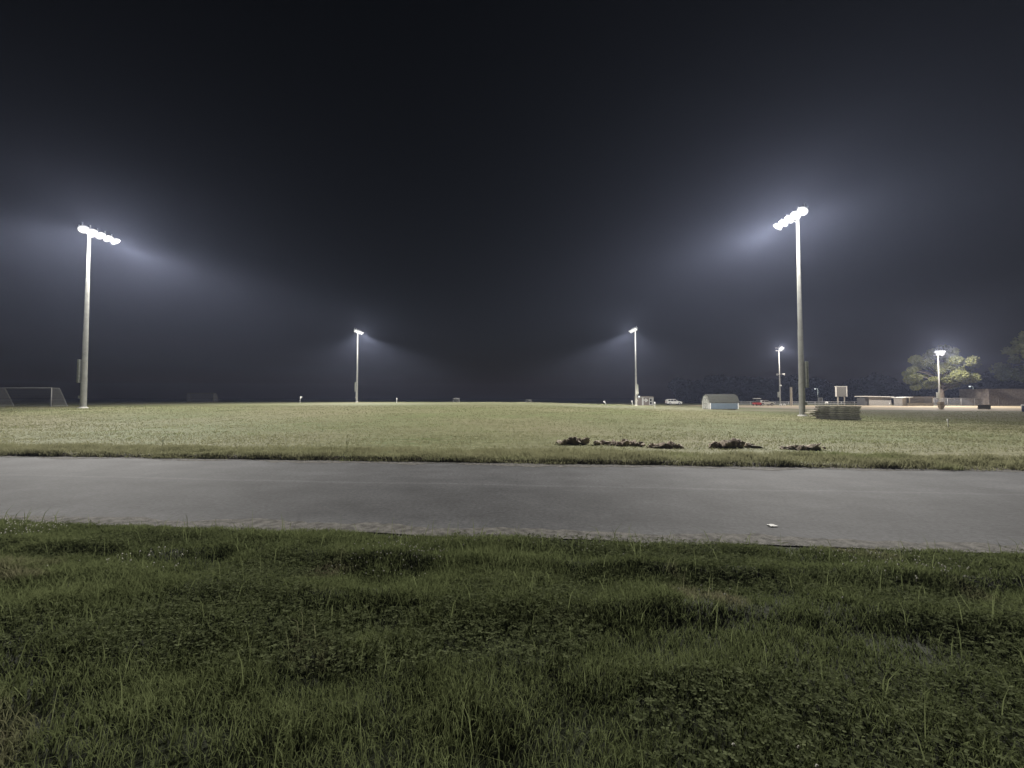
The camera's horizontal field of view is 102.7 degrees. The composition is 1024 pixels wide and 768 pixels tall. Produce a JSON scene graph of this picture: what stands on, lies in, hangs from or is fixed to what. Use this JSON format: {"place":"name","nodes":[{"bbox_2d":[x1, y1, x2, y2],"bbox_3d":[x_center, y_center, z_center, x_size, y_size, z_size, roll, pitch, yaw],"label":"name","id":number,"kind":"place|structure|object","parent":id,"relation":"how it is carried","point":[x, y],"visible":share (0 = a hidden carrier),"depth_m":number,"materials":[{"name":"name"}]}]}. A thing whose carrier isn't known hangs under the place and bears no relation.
{"place":"outdoors","nodes":[
{"label":"outdoors","id":0,"kind":"place"},
{"bbox_2d":[0,509,1023,767],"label":"verge grass","id":1,"kind":"structure","parent":0,"point":[82,584],"depth_m":2.77,"materials":[{"name":"green plant"}]},
{"bbox_2d":[0,399,1023,767],"bbox_3d":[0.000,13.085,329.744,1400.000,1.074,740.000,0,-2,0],"label":"ground","id":2,"kind":"structure","parent":0,"point":[624,405],"depth_m":3.00,"materials":[{"name":"green plant"}]},
{"bbox_2d":[0,388,67,406],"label":"soccer goal","id":3,"kind":"object","parent":2,"relation":"on","point":[56,395],"visible":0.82,"depth_m":55.10,"materials":[{"name":"grey metal"}]},
{"bbox_2d":[76,222,119,407],"bbox_3d":[-47.922,-7.506,47.092,1.440,21.102,4.573,0,-2,0],"label":"floodlight pole","id":4,"kind":"object","parent":2,"relation":"on","point":[82,372],"visible":0.95,"depth_m":46.12,"materials":[{"name":"metal"}]},
{"bbox_2d":[187,393,218,401],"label":"soccer goal","id":5,"kind":"object","parent":2,"relation":"on","point":[202,393],"visible":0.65,"depth_m":111.95,"materials":[{"name":"grey metal"}]},
{"bbox_2d":[354,328,363,401],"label":"floodlight pole","id":6,"kind":"object","parent":2,"relation":"on","point":[356,382],"visible":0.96,"depth_m":111.94,"materials":[{"name":"metal"}]},
{"bbox_2d":[0,518,991,767],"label":"clover blossoms","id":7,"kind":"object","parent":2,"relation":"on","point":[799,746],"visible":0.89,"depth_m":4.28,"materials":[{"name":"white plant"}]},
{"bbox_2d":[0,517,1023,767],"bbox_3d":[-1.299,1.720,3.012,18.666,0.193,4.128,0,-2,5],"label":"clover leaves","id":8,"kind":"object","parent":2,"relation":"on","point":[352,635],"visible":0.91,"depth_m":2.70,"materials":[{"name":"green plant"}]},
{"bbox_2d":[0,440,1023,470],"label":"roadside grass","id":9,"kind":"structure","parent":2,"relation":"on","point":[930,461],"depth_m":11.32,"materials":[{"name":"green plant"}]},
{"bbox_2d":[555,436,600,444],"bbox_3d":[2.287,1.969,14.217,1.536,0.312,0.619,0,-2,0],"label":"sod heap","id":10,"kind":"object","parent":2,"relation":"on","point":[576,441],"visible":0.88,"depth_m":14.09,"materials":[{"name":"soil"}]},
{"bbox_2d":[600,440,612,445],"bbox_3d":[3.288,2.033,14.236,0.461,0.204,0.521,0,-2,10],"label":"sod heap","id":11,"kind":"object","parent":2,"relation":"on","point":[603,442],"visible":0.83,"depth_m":14.11,"materials":[{"name":"soil"}]},
{"bbox_2d":[612,439,629,445],"bbox_3d":[3.734,2.003,14.074,0.618,0.270,0.609,-1,-2,17],"label":"sod heap","id":12,"kind":"object","parent":2,"relation":"on","point":[624,442],"visible":0.92,"depth_m":13.91,"materials":[{"name":"soil"}]},
{"bbox_2d":[629,326,637,404],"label":"floodlight pole","id":13,"kind":"object","parent":2,"relation":"on","point":[632,330],"visible":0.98,"depth_m":106.95,"materials":[{"name":"metal"}]},
{"bbox_2d":[629,439,644,446],"bbox_3d":[4.262,2.031,14.056,0.679,0.234,0.452,-1,-2,36],"label":"sod heap","id":14,"kind":"object","parent":2,"relation":"on","point":[633,443],"visible":0.82,"depth_m":13.94,"materials":[{"name":"soil"}]},
{"bbox_2d":[647,441,683,448],"bbox_3d":[5.086,2.022,13.609,1.244,0.261,0.565,0,-2,0],"label":"sod heap","id":15,"kind":"object","parent":2,"relation":"on","point":[670,444],"visible":0.84,"depth_m":13.46,"materials":[{"name":"soil"}]},
{"bbox_2d":[665,399,681,404],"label":"sport utility vehicle","id":16,"kind":"object","parent":2,"relation":"on","point":[671,401],"visible":1,"depth_m":122.98,"materials":[{"name":"white paint"}]},
{"bbox_2d":[701,394,739,409],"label":"storage shed","id":17,"kind":"structure","parent":2,"relation":"on","point":[720,401],"depth_m":70.08,"materials":[{"name":"blue"}]},
{"bbox_2d":[703,398,707,408],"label":"barn door","id":18,"kind":"structure","parent":17,"relation":"in","point":[705,400],"depth_m":71.36,"materials":[{"name":"white paint"}]},
{"bbox_2d":[708,438,762,447],"bbox_3d":[7.390,1.966,13.605,1.705,0.350,0.634,0,-2,9],"label":"sod heap","id":19,"kind":"object","parent":2,"relation":"on","point":[734,442],"visible":0.88,"depth_m":13.53,"materials":[{"name":"soil"}]},
{"bbox_2d":[776,346,784,403],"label":"stadium light pole","id":20,"kind":"object","parent":2,"relation":"on","point":[780,348],"visible":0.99,"depth_m":115.89,"materials":[{"name":"metal"}]},
{"bbox_2d":[773,203,808,415],"bbox_3d":[28.819,-7.153,41.827,1.420,21.375,4.670,0,-2,0],"label":"floodlight pole","id":21,"kind":"object","parent":2,"relation":"on","point":[803,376],"visible":0.98,"depth_m":41.05,"materials":[{"name":"metal"}]},
{"bbox_2d":[790,387,792,405],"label":"wooden post","id":22,"kind":"object","parent":2,"relation":"on","point":[791,402],"visible":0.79,"depth_m":109.76,"materials":[{"name":"brown wood"}]},
{"bbox_2d":[779,443,825,449],"bbox_3d":[9.376,2.018,13.220,1.518,0.257,0.569,0,-2,0],"label":"sod heap","id":23,"kind":"object","parent":2,"relation":"on","point":[807,447],"visible":0.96,"depth_m":13.09,"materials":[{"name":"soil"}]},
{"bbox_2d":[805,401,856,404],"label":"chain link fence","id":24,"kind":"object","parent":2,"relation":"on","point":[854,403],"visible":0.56,"depth_m":114.71,"materials":[{"name":"grey metal"}]},
{"bbox_2d":[816,417,861,419],"bbox_3d":[26.567,2.788,33.399,2.783,0.173,1.175,-1,-2,23],"label":"wooden pallet","id":25,"kind":"object","parent":2,"relation":"on","point":[843,418],"visible":0.85,"depth_m":32.88,"materials":[{"name":"grey wood"}]},
{"bbox_2d":[814,414,860,417],"bbox_3d":[26.483,2.611,33.430,2.782,0.173,1.175,-1,-2,21],"label":"wooden pallet","id":26,"kind":"object","parent":25,"relation":"on","point":[855,416],"visible":0.97,"depth_m":32.85,"materials":[{"name":"grey wood"}]},
{"bbox_2d":[814,412,859,414],"bbox_3d":[26.462,2.433,33.427,2.790,0.173,1.175,-1,-2,23],"label":"wooden pallet","id":27,"kind":"object","parent":26,"relation":"on","point":[837,413],"visible":0.94,"depth_m":33.09,"materials":[{"name":"grey wood"}]},
{"bbox_2d":[817,410,860,412],"bbox_3d":[26.534,2.256,33.451,2.791,0.173,1.175,-1,-2,23],"label":"wooden pallet","id":28,"kind":"object","parent":27,"relation":"on","point":[839,411],"visible":0.71,"depth_m":33.19,"materials":[{"name":"grey wood"}]},
{"bbox_2d":[814,408,859,410],"bbox_3d":[26.454,2.077,33.441,2.813,0.173,1.175,-1,-2,22],"label":"wooden pallet","id":29,"kind":"object","parent":28,"relation":"on","point":[829,409],"visible":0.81,"depth_m":33.06,"materials":[{"name":"grey wood"}]},
{"bbox_2d":[815,406,860,408],"bbox_3d":[26.530,1.898,33.416,2.812,0.173,1.175,-1,-2,23],"label":"wooden pallet","id":30,"kind":"object","parent":29,"relation":"on","point":[850,407],"visible":0.98,"depth_m":32.82,"materials":[{"name":"grey wood"}]},
{"bbox_2d":[834,386,846,404],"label":"scoreboard","id":31,"kind":"object","parent":2,"relation":"on","point":[840,391],"visible":0.95,"depth_m":115.82,"materials":[{"name":"metal"}]},
{"bbox_2d":[667,371,1023,402],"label":"woodland","id":32,"kind":"object","parent":2,"relation":"on","point":[744,389],"visible":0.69,"depth_m":171.04,"materials":[{"name":"green plant"}]},
{"bbox_2d":[934,349,945,401],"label":"stadium light pole","id":33,"kind":"object","parent":2,"relation":"on","point":[939,352],"visible":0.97,"depth_m":103.91,"materials":[{"name":"metal"}]},
{"bbox_2d":[901,344,981,405],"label":"leafy tree","id":34,"kind":"object","parent":2,"relation":"on","point":[953,370],"visible":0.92,"depth_m":111.42,"materials":[{"name":"green plant"}]},
{"bbox_2d":[988,331,1023,382],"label":"leafy tree","id":35,"kind":"object","parent":2,"relation":"on","point":[1005,371],"visible":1,"depth_m":121.59,"materials":[{"name":"green plant"}]},
{"bbox_2d":[0,457,1023,544],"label":"road","id":36,"kind":"structure","parent":0,"point":[920,506],"depth_m":7.07,"materials":[{"name":"grey asphalt"}]},
{"bbox_2d":[0,515,1023,552],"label":"gravel shoulder","id":37,"kind":"object","parent":36,"relation":"on","point":[260,523],"visible":0.75,"depth_m":5.12},
{"bbox_2d":[0,456,1023,471],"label":"gravel shoulder","id":38,"kind":"object","parent":36,"relation":"on","point":[519,464],"visible":0.73,"depth_m":10.46},
{"bbox_2d":[0,405,1023,452],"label":"field grass","id":39,"kind":"structure","parent":0,"point":[615,409],"depth_m":21.74,"materials":[{"name":"green plant"}]},
{"bbox_2d":[0,0,1023,399],"label":"sky","id":40,"kind":"structure","parent":0,"point":[494,194],"materials":[{"name":"black"}]},
{"bbox_2d":[633,396,653,404],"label":"field house","id":41,"kind":"structure","parent":0,"point":[645,400],"depth_m":111.88,"materials":[{"name":"white"}]},
{"bbox_2d":[687,405,1021,410],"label":"infield dirt","id":42,"kind":"structure","parent":0,"point":[975,408],"depth_m":87.15,"materials":[{"name":"beige soil"}]},
{"bbox_2d":[752,398,760,405],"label":"golf cart","id":43,"kind":"object","parent":42,"relation":"on","point":[757,402],"visible":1,"depth_m":108.68,"materials":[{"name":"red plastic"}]},
{"bbox_2d":[761,400,774,405],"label":"hatchback","id":44,"kind":"object","parent":42,"relation":"on","point":[763,402],"visible":0.66,"depth_m":111.04,"materials":[{"name":"white paint"}]},
{"bbox_2d":[855,396,892,405],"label":"dugout","id":45,"kind":"object","parent":42,"relation":"on","point":[873,400],"visible":0.91,"depth_m":109.92,"materials":[{"name":"metal"}]},
{"bbox_2d":[891,397,932,405],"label":"dugout","id":46,"kind":"object","parent":42,"relation":"on","point":[910,401],"visible":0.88,"depth_m":105.77,"materials":[{"name":"metal"}]},
{"bbox_2d":[978,405,990,408],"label":"field screen","id":47,"kind":"object","parent":42,"relation":"on","point":[984,406],"visible":1,"depth_m":71.87,"materials":[{"name":"metal"}]},
{"bbox_2d":[958,389,1023,405],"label":"brick building","id":48,"kind":"structure","parent":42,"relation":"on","point":[1003,397],"depth_m":107.01,"materials":[{"name":"brown brick"}]},
{"bbox_2d":[937,402,944,408],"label":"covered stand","id":49,"kind":"object","parent":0,"point":[940,405],"visible":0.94,"depth_m":73.68,"materials":[{"name":"fabric"}]}
]}

